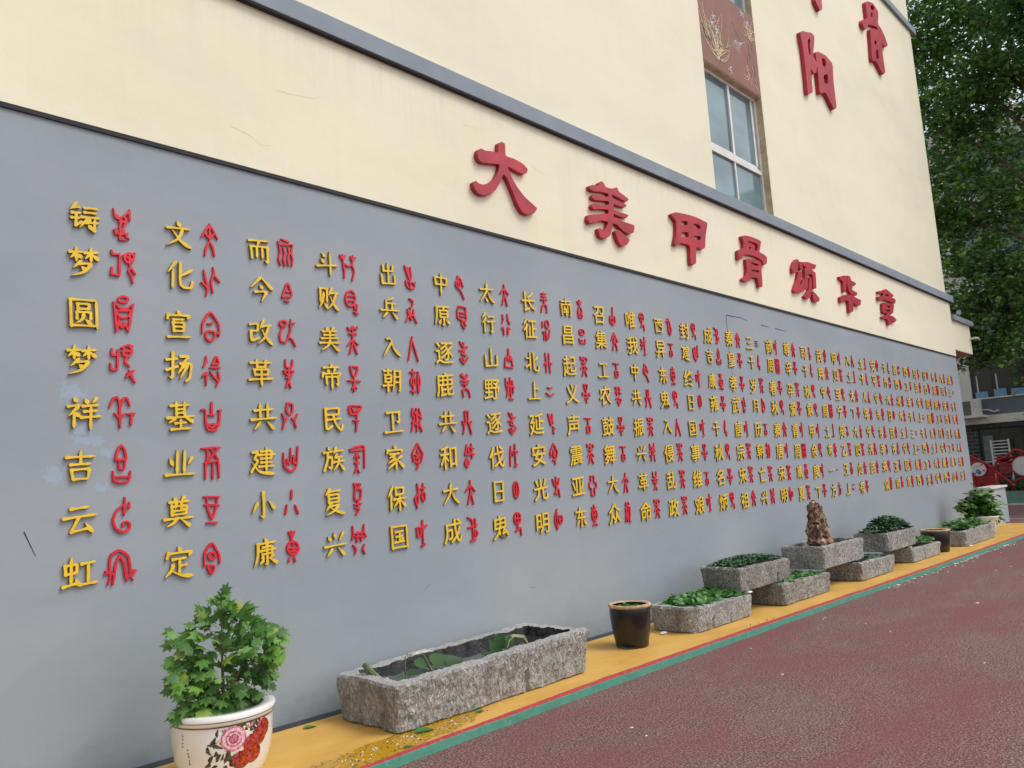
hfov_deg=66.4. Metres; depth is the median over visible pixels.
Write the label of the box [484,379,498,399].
yellow character
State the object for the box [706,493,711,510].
oracle bone glyph
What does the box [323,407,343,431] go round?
yellow character
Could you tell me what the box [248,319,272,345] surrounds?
yellow character
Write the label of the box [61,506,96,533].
yellow character
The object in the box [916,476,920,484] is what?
yellow character
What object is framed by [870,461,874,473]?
yellow character
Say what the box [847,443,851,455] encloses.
oracle bone glyph
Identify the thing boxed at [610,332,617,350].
oracle bone glyph
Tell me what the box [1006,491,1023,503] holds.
green kerb
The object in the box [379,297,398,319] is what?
yellow character
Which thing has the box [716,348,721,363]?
oracle bone glyph
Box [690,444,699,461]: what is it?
yellow character
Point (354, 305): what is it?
oracle bone glyph
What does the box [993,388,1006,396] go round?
storage crate
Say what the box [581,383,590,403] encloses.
oracle bone glyph
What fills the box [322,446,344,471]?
yellow character
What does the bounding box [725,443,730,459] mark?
oracle bone glyph
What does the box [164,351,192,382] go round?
yellow character
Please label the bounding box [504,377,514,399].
oracle bone glyph
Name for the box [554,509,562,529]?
oracle bone glyph
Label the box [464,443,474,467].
oracle bone glyph
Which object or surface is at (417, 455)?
oracle bone glyph
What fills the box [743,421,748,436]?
oracle bone glyph
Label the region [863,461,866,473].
oracle bone glyph
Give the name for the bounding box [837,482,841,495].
oracle bone glyph
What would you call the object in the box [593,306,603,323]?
yellow character
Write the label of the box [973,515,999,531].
white pot
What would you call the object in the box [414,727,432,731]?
fallen leaf
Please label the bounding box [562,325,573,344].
yellow character
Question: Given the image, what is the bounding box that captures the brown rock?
[805,499,833,545]
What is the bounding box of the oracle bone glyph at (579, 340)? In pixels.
[578,329,585,343]
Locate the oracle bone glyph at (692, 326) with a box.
[690,323,696,339]
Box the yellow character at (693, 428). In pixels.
[687,421,696,435]
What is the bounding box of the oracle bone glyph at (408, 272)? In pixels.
[403,265,415,289]
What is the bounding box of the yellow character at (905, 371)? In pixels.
[902,367,906,375]
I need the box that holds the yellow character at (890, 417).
[887,411,891,420]
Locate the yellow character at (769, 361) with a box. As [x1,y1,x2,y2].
[767,358,773,372]
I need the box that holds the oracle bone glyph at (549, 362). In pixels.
[543,352,551,372]
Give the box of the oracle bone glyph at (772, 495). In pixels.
[770,488,774,503]
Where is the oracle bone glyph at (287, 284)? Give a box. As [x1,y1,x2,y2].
[281,282,292,302]
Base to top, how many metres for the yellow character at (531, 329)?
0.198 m
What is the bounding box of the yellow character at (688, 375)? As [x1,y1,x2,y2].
[683,370,692,386]
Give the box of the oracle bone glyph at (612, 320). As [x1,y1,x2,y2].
[609,307,615,325]
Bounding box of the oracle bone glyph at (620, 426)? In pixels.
[617,416,624,435]
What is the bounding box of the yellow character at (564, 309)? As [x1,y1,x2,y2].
[559,298,571,316]
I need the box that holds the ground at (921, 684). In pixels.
[397,505,1023,767]
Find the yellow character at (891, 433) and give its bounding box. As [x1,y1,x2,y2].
[889,427,894,437]
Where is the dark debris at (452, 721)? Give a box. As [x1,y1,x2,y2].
[339,617,774,767]
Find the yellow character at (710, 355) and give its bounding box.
[705,349,712,362]
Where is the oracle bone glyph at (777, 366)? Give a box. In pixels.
[774,359,779,372]
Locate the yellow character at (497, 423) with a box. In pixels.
[485,412,502,434]
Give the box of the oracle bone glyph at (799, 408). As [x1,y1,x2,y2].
[797,401,801,414]
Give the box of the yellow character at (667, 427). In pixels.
[663,420,672,433]
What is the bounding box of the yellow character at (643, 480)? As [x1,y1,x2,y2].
[637,473,648,490]
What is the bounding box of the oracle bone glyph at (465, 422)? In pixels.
[461,410,472,434]
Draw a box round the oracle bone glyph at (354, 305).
[344,289,358,315]
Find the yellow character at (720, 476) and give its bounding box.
[716,469,724,485]
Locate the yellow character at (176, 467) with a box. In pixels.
[164,449,195,476]
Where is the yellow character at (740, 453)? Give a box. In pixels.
[736,444,744,459]
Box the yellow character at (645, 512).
[639,502,650,520]
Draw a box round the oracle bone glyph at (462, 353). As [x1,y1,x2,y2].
[458,341,468,363]
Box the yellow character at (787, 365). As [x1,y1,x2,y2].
[785,362,791,374]
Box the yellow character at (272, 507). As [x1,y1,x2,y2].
[251,491,275,518]
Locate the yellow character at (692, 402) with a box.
[687,395,694,409]
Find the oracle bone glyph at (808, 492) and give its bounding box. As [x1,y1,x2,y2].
[805,485,810,499]
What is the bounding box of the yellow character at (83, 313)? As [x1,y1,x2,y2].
[67,297,98,329]
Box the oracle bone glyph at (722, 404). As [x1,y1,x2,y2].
[720,396,725,411]
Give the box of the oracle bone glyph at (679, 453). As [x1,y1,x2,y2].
[676,443,682,460]
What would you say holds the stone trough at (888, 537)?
on the stone trough at (922, 550)
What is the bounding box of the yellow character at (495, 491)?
[492,481,503,502]
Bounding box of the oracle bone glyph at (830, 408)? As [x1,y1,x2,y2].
[828,404,832,416]
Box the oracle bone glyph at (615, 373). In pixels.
[612,363,618,376]
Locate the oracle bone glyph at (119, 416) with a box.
[108,396,135,428]
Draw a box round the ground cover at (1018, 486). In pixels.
[973,478,1023,491]
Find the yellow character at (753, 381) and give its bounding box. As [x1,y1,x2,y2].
[749,379,755,393]
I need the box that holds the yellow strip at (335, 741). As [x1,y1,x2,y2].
[156,523,1023,767]
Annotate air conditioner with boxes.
[962,400,999,415]
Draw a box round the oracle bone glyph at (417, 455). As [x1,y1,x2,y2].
[411,443,423,468]
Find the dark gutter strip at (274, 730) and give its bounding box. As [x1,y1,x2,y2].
[136,554,881,767]
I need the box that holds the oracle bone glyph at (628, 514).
[625,501,631,522]
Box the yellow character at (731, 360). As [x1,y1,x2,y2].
[727,352,735,366]
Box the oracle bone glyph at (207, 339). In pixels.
[201,311,220,341]
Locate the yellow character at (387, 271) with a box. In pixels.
[379,263,395,284]
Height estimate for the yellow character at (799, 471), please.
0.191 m
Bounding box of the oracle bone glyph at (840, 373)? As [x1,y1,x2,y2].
[838,369,842,381]
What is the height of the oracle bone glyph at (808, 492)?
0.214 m
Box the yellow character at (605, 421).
[601,416,614,435]
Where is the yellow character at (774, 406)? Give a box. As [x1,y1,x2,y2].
[770,400,778,414]
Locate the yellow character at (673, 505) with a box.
[668,498,679,516]
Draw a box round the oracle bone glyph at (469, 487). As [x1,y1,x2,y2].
[465,480,475,504]
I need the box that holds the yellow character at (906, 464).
[904,460,908,470]
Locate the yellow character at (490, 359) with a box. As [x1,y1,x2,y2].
[484,347,497,366]
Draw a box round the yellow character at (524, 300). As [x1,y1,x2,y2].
[521,291,535,310]
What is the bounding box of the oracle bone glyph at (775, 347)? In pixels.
[773,340,777,354]
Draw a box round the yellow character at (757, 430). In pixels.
[754,422,761,436]
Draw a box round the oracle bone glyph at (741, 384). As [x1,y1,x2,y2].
[739,376,744,391]
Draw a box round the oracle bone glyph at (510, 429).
[507,412,516,433]
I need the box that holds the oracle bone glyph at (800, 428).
[799,422,803,436]
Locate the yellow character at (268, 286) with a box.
[249,276,272,301]
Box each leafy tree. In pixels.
[906,0,1023,375]
[976,0,1023,177]
[998,330,1023,419]
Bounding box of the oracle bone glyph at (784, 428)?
[782,422,786,436]
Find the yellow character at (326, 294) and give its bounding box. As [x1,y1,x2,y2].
[318,287,338,311]
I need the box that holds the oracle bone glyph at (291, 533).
[286,530,299,561]
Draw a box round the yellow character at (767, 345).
[764,340,771,353]
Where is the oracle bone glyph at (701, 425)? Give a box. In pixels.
[699,419,704,436]
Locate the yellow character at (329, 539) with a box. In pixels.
[323,531,346,556]
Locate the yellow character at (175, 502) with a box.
[162,496,193,527]
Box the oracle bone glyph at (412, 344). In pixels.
[407,336,418,361]
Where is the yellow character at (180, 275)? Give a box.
[166,261,193,289]
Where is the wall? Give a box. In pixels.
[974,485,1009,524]
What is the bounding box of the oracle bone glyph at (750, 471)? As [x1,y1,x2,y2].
[748,466,753,482]
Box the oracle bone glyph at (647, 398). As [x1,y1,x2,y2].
[644,389,651,407]
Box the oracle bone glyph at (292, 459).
[282,446,298,471]
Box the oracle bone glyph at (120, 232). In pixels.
[112,208,130,240]
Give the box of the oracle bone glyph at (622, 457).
[619,446,625,460]
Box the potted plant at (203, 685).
[159,582,291,728]
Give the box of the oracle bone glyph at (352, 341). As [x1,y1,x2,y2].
[346,326,358,354]
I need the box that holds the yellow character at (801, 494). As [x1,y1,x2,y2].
[798,486,805,500]
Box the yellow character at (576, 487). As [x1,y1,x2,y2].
[571,476,584,496]
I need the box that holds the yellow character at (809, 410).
[806,403,812,415]
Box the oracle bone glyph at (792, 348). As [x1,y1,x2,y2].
[791,343,794,356]
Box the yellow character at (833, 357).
[831,353,835,364]
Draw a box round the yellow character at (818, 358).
[815,349,821,361]
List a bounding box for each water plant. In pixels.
[362,653,432,678]
[406,653,463,674]
[482,633,527,654]
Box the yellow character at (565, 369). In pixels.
[562,356,576,376]
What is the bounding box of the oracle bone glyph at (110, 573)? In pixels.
[103,549,136,585]
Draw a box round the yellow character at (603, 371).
[598,363,609,377]
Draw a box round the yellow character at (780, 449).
[776,443,782,458]
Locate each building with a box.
[0,0,973,767]
[924,101,1023,489]
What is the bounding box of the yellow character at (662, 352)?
[655,341,665,356]
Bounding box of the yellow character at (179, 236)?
[165,221,191,249]
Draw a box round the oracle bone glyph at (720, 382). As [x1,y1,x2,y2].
[718,373,723,389]
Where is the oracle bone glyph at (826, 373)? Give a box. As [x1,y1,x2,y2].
[824,367,828,379]
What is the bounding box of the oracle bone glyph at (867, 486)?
[865,480,868,491]
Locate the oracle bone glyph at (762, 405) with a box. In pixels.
[761,398,764,412]
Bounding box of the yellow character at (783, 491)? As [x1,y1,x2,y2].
[780,488,787,501]
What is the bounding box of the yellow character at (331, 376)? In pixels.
[321,364,341,389]
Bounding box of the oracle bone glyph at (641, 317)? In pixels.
[638,312,644,330]
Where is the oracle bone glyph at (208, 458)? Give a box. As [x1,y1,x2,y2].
[200,446,220,479]
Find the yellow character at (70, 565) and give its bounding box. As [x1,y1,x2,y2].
[60,557,98,589]
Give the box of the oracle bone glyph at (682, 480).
[678,470,685,487]
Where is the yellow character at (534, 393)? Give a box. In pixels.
[527,381,541,399]
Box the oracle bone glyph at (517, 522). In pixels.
[513,512,522,534]
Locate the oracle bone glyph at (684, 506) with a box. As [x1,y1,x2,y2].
[681,496,687,514]
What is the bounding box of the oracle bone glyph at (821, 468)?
[820,463,823,476]
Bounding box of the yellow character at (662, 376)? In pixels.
[658,367,667,383]
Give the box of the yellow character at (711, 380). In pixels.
[708,373,716,388]
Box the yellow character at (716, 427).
[712,421,719,435]
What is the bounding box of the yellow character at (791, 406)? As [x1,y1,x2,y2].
[789,402,795,415]
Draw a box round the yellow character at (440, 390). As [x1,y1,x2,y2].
[436,373,453,396]
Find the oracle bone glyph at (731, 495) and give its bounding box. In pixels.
[729,492,734,508]
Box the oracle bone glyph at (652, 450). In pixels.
[649,443,655,461]
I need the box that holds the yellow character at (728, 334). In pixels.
[725,331,733,345]
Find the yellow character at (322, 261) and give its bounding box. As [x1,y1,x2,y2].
[315,251,337,276]
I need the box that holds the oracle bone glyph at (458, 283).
[455,275,464,299]
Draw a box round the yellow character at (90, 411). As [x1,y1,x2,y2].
[66,397,101,429]
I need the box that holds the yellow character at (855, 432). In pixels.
[853,426,858,437]
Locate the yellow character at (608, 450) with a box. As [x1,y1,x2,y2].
[603,445,615,464]
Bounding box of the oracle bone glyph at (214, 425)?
[200,401,221,431]
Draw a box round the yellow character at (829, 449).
[827,444,832,455]
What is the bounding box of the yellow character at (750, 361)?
[747,356,754,368]
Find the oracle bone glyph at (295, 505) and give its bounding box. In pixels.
[284,489,298,514]
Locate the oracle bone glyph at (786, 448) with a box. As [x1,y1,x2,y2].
[784,443,788,457]
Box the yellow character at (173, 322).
[165,310,190,338]
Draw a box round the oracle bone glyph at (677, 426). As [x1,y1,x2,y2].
[675,418,680,435]
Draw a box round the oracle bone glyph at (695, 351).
[692,345,698,361]
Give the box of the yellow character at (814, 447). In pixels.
[811,444,816,456]
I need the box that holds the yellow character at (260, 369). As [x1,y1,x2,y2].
[247,359,273,386]
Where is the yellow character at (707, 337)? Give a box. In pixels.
[703,327,712,342]
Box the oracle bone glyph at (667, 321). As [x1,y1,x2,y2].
[665,318,671,335]
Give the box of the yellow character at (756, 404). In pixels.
[753,400,758,412]
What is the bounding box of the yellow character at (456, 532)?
[444,518,461,544]
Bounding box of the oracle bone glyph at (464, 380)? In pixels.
[460,373,470,397]
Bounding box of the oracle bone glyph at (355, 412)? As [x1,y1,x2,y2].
[347,405,361,431]
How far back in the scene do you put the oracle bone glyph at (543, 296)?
7.85 m
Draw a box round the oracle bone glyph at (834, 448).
[833,443,836,455]
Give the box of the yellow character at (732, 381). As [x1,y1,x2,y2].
[729,376,737,390]
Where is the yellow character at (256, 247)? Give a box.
[246,239,268,263]
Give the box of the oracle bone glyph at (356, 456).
[348,445,365,472]
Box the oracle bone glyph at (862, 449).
[860,443,864,455]
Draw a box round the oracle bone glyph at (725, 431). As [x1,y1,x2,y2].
[724,420,727,436]
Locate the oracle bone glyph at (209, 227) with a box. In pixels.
[200,223,217,256]
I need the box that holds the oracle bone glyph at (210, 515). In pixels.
[202,496,219,523]
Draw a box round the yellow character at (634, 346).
[626,336,638,353]
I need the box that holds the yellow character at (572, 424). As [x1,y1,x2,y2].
[567,415,579,435]
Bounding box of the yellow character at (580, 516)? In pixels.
[574,507,586,527]
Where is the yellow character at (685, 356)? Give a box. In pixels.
[681,345,689,360]
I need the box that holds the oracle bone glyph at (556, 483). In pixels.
[551,476,560,497]
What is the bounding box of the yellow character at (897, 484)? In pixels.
[895,478,900,488]
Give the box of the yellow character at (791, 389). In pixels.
[787,384,793,396]
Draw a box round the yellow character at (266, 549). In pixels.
[253,538,277,567]
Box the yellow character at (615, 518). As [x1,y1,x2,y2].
[608,503,620,524]
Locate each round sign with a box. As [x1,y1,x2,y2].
[971,462,986,475]
[1012,456,1023,475]
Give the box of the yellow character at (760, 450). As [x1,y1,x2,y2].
[756,444,763,458]
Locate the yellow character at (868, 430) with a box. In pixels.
[866,426,869,437]
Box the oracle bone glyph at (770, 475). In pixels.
[767,466,772,481]
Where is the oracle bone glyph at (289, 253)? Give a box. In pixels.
[277,238,293,266]
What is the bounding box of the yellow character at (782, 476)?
[778,466,785,480]
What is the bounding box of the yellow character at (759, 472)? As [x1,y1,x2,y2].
[758,467,766,481]
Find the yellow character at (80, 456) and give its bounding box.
[64,450,94,481]
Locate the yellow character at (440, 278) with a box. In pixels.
[433,273,446,295]
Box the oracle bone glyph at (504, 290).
[499,284,508,306]
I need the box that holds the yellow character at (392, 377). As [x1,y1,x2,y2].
[381,368,400,392]
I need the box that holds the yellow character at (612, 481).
[607,475,619,493]
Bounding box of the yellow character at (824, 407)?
[822,405,827,417]
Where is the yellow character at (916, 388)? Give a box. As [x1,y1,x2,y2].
[914,382,918,392]
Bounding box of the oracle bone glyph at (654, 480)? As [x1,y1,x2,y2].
[651,471,657,489]
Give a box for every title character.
[470,142,536,215]
[584,181,634,246]
[668,212,707,265]
[735,235,766,287]
[789,259,819,301]
[796,31,835,110]
[811,0,821,11]
[837,275,860,312]
[859,1,887,75]
[876,289,895,324]
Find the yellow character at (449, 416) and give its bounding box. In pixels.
[438,411,456,432]
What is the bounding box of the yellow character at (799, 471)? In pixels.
[796,465,802,477]
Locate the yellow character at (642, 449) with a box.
[635,446,646,460]
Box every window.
[704,67,766,211]
[730,0,745,12]
[941,131,1023,186]
[953,214,1023,263]
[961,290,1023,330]
[968,349,1023,399]
[978,426,1023,462]
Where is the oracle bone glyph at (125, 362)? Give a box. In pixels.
[109,344,135,382]
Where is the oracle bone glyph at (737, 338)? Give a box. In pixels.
[735,333,739,347]
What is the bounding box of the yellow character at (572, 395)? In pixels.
[566,384,578,403]
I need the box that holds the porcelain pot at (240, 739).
[167,691,275,767]
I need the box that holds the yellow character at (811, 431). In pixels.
[808,425,814,437]
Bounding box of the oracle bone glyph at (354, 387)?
[347,366,360,392]
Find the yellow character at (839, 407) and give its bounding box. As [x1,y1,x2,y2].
[836,406,841,417]
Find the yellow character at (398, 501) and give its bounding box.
[387,486,406,510]
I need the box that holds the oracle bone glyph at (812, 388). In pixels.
[811,384,815,397]
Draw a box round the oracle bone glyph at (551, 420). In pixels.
[547,413,555,433]
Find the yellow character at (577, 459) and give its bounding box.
[569,445,582,465]
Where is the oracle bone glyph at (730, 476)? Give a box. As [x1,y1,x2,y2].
[727,468,732,484]
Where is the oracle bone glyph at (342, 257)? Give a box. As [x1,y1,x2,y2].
[339,254,355,281]
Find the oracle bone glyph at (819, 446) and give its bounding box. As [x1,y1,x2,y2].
[818,443,822,456]
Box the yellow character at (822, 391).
[820,387,824,398]
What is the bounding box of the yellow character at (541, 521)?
[535,512,549,533]
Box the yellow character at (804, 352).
[799,347,805,358]
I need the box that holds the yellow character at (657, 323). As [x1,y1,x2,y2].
[653,318,662,332]
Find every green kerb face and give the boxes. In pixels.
[372,536,1023,767]
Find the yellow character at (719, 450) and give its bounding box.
[714,444,723,460]
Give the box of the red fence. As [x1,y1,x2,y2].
[969,449,1023,490]
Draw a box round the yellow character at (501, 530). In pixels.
[493,516,508,540]
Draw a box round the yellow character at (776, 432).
[773,423,780,436]
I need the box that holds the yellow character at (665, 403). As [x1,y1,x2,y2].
[660,391,669,407]
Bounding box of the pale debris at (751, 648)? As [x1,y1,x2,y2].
[342,544,1014,764]
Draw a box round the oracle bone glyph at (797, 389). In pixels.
[794,382,799,396]
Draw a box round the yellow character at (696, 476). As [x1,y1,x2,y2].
[692,470,702,487]
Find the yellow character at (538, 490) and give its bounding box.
[533,478,548,501]
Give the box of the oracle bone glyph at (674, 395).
[672,390,678,408]
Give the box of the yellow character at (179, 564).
[164,547,193,577]
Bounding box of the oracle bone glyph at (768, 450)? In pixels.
[765,443,770,457]
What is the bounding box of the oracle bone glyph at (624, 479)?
[622,473,628,492]
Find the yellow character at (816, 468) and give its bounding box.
[813,464,819,478]
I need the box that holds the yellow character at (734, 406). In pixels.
[731,397,739,412]
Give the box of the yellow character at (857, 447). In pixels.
[855,444,860,455]
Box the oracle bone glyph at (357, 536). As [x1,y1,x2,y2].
[351,524,366,554]
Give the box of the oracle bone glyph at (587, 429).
[584,418,591,432]
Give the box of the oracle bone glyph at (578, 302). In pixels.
[576,299,582,318]
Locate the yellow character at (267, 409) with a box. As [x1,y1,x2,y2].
[249,403,276,429]
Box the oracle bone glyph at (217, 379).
[201,355,220,386]
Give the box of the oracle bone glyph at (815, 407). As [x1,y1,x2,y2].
[813,403,817,416]
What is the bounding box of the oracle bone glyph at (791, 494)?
[789,487,793,500]
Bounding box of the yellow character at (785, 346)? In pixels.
[782,342,789,355]
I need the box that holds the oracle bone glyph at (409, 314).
[405,298,417,323]
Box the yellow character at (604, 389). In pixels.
[599,386,611,405]
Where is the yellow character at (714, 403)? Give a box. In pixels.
[709,396,718,411]
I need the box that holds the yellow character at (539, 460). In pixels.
[531,444,545,466]
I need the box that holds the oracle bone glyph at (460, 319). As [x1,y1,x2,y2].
[456,305,466,328]
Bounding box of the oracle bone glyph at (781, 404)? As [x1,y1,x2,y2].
[779,400,783,414]
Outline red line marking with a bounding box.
[358,534,1023,767]
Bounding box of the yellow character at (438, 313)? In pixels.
[434,306,449,326]
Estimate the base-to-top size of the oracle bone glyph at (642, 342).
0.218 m
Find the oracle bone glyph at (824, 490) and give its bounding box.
[822,484,826,496]
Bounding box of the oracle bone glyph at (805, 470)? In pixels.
[804,464,808,478]
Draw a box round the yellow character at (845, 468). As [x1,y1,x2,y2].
[843,463,849,474]
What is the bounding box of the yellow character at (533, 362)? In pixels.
[525,352,539,371]
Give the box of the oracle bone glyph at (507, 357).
[504,348,513,367]
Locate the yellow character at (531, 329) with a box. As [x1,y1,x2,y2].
[522,319,536,338]
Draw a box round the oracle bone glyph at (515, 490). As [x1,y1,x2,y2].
[512,481,519,498]
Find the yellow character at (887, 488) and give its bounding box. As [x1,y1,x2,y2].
[884,479,889,490]
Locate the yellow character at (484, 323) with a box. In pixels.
[481,312,495,333]
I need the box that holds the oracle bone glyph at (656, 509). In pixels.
[653,499,660,517]
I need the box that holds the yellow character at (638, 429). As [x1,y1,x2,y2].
[633,418,644,435]
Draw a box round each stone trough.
[336,623,588,732]
[650,586,751,633]
[700,553,789,591]
[749,570,829,605]
[781,537,863,569]
[826,553,894,580]
[853,515,915,551]
[883,535,940,562]
[936,517,995,546]
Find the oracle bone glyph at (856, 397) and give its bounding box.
[854,390,857,401]
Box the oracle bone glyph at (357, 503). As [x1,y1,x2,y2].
[352,483,361,514]
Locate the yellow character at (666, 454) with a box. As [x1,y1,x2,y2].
[663,444,674,462]
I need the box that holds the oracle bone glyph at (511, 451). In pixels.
[509,443,518,466]
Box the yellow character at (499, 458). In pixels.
[488,446,504,468]
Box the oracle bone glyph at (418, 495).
[414,483,425,508]
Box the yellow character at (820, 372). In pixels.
[818,367,823,379]
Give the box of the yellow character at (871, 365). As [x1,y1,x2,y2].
[869,360,874,371]
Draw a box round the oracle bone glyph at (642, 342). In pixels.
[640,337,646,354]
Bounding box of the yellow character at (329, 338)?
[318,326,340,351]
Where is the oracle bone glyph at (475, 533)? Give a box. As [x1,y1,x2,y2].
[466,517,478,541]
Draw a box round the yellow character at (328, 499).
[324,488,345,515]
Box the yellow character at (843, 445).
[841,444,846,455]
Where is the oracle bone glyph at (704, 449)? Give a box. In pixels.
[701,444,707,460]
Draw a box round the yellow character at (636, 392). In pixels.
[631,389,641,404]
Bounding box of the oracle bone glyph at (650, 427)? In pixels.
[646,417,653,435]
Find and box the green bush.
[952,483,1007,522]
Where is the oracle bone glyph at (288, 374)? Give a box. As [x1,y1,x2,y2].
[282,359,294,388]
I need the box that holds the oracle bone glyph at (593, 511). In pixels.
[591,504,597,525]
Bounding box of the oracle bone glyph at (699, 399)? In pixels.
[697,395,701,407]
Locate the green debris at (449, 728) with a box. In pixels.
[333,587,917,767]
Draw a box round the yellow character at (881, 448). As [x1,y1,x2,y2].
[880,443,884,454]
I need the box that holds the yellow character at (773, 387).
[769,381,776,394]
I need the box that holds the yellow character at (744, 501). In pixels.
[740,492,749,508]
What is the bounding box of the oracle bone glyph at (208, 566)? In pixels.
[203,542,220,574]
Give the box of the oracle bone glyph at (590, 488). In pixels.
[588,475,596,495]
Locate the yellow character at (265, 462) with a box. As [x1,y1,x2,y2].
[249,447,275,474]
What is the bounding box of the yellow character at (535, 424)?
[528,413,543,435]
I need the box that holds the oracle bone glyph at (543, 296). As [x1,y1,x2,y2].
[540,292,547,313]
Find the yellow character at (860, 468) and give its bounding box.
[857,462,862,474]
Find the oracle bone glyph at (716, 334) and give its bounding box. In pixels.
[713,327,718,343]
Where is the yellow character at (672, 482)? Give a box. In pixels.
[666,471,676,488]
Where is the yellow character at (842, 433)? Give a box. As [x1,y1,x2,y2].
[839,425,844,437]
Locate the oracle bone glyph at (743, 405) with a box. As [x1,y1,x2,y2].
[741,397,745,412]
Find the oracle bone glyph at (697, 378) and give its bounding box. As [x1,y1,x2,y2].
[695,370,700,386]
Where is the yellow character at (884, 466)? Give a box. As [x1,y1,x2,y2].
[882,461,886,471]
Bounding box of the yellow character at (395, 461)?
[385,446,404,468]
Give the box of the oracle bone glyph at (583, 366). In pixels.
[579,356,587,376]
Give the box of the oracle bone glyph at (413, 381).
[409,368,420,393]
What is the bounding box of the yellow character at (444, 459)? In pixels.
[439,446,456,469]
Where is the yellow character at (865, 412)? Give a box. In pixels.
[863,408,868,419]
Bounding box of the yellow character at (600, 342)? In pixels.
[595,331,606,348]
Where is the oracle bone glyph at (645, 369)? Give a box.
[642,363,649,382]
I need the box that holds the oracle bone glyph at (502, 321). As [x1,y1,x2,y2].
[501,314,510,335]
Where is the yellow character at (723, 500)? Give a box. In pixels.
[719,494,727,510]
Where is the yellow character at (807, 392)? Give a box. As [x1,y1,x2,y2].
[803,385,810,397]
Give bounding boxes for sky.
[906,0,1023,132]
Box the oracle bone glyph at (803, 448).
[801,443,806,457]
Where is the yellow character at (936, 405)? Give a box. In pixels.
[934,401,937,409]
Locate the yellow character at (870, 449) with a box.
[868,444,872,454]
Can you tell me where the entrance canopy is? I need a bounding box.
[951,314,972,356]
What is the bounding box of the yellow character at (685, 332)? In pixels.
[679,323,688,338]
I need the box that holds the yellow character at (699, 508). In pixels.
[694,496,704,513]
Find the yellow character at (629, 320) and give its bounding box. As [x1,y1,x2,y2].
[624,312,635,328]
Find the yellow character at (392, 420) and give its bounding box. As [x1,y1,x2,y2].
[383,411,403,433]
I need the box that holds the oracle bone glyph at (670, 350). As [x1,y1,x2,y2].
[667,343,673,356]
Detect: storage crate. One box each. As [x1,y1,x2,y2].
[975,391,988,398]
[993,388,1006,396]
[1011,387,1023,393]
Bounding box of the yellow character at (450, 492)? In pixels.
[442,483,460,504]
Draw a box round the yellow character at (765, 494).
[761,491,768,504]
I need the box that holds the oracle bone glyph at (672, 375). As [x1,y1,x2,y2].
[670,367,675,384]
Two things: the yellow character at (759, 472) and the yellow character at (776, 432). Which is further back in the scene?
the yellow character at (776, 432)
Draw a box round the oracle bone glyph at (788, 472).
[786,465,790,479]
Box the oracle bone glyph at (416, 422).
[411,408,422,431]
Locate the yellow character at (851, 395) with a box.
[849,390,854,400]
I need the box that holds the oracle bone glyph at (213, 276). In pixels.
[200,267,220,296]
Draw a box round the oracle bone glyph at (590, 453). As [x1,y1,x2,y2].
[586,443,594,463]
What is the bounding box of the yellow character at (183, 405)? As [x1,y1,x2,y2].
[165,401,194,430]
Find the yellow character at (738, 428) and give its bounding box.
[734,421,741,436]
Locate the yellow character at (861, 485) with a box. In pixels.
[859,481,864,493]
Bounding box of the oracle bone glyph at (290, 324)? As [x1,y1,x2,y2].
[278,319,295,346]
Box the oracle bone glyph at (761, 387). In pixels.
[758,378,763,392]
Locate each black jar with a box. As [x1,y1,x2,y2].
[608,600,650,648]
[919,528,950,551]
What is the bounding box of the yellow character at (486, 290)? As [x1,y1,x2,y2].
[479,283,494,303]
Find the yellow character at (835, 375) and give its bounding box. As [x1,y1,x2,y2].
[833,370,837,381]
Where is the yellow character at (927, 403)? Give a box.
[925,400,929,408]
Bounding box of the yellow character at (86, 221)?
[69,202,100,233]
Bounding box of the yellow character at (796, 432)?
[791,424,797,437]
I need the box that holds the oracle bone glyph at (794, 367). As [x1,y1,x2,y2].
[793,361,796,374]
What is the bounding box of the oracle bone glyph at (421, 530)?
[415,520,427,546]
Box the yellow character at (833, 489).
[830,484,835,497]
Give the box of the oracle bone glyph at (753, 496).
[751,490,755,506]
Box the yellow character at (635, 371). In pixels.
[630,364,638,380]
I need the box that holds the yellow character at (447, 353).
[434,342,453,363]
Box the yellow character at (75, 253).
[67,246,99,275]
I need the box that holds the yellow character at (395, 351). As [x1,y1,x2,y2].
[382,338,400,356]
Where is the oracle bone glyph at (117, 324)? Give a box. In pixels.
[112,295,133,332]
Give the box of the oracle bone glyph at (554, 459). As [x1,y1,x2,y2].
[549,443,557,464]
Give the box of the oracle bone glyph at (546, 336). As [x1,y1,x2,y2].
[541,320,550,340]
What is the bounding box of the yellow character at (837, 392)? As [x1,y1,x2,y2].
[834,389,840,399]
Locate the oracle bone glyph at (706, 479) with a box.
[703,472,708,484]
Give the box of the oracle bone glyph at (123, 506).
[111,497,130,532]
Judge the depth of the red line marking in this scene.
6.32 m
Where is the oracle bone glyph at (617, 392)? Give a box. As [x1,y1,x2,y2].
[614,386,621,405]
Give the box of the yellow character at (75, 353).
[65,344,96,373]
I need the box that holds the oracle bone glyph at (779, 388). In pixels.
[777,381,782,394]
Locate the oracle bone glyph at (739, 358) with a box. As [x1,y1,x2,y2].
[737,353,742,367]
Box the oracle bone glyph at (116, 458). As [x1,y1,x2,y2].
[112,444,131,483]
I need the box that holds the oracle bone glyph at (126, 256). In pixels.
[109,249,135,283]
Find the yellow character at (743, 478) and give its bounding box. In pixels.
[739,468,747,482]
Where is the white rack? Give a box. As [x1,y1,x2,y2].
[990,439,1015,486]
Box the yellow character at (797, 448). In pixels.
[794,444,800,458]
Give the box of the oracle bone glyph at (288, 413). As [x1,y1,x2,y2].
[281,402,297,429]
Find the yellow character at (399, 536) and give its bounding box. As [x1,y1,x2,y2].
[389,525,408,550]
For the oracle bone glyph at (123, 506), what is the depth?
4.75 m
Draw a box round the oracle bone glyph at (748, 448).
[745,443,751,458]

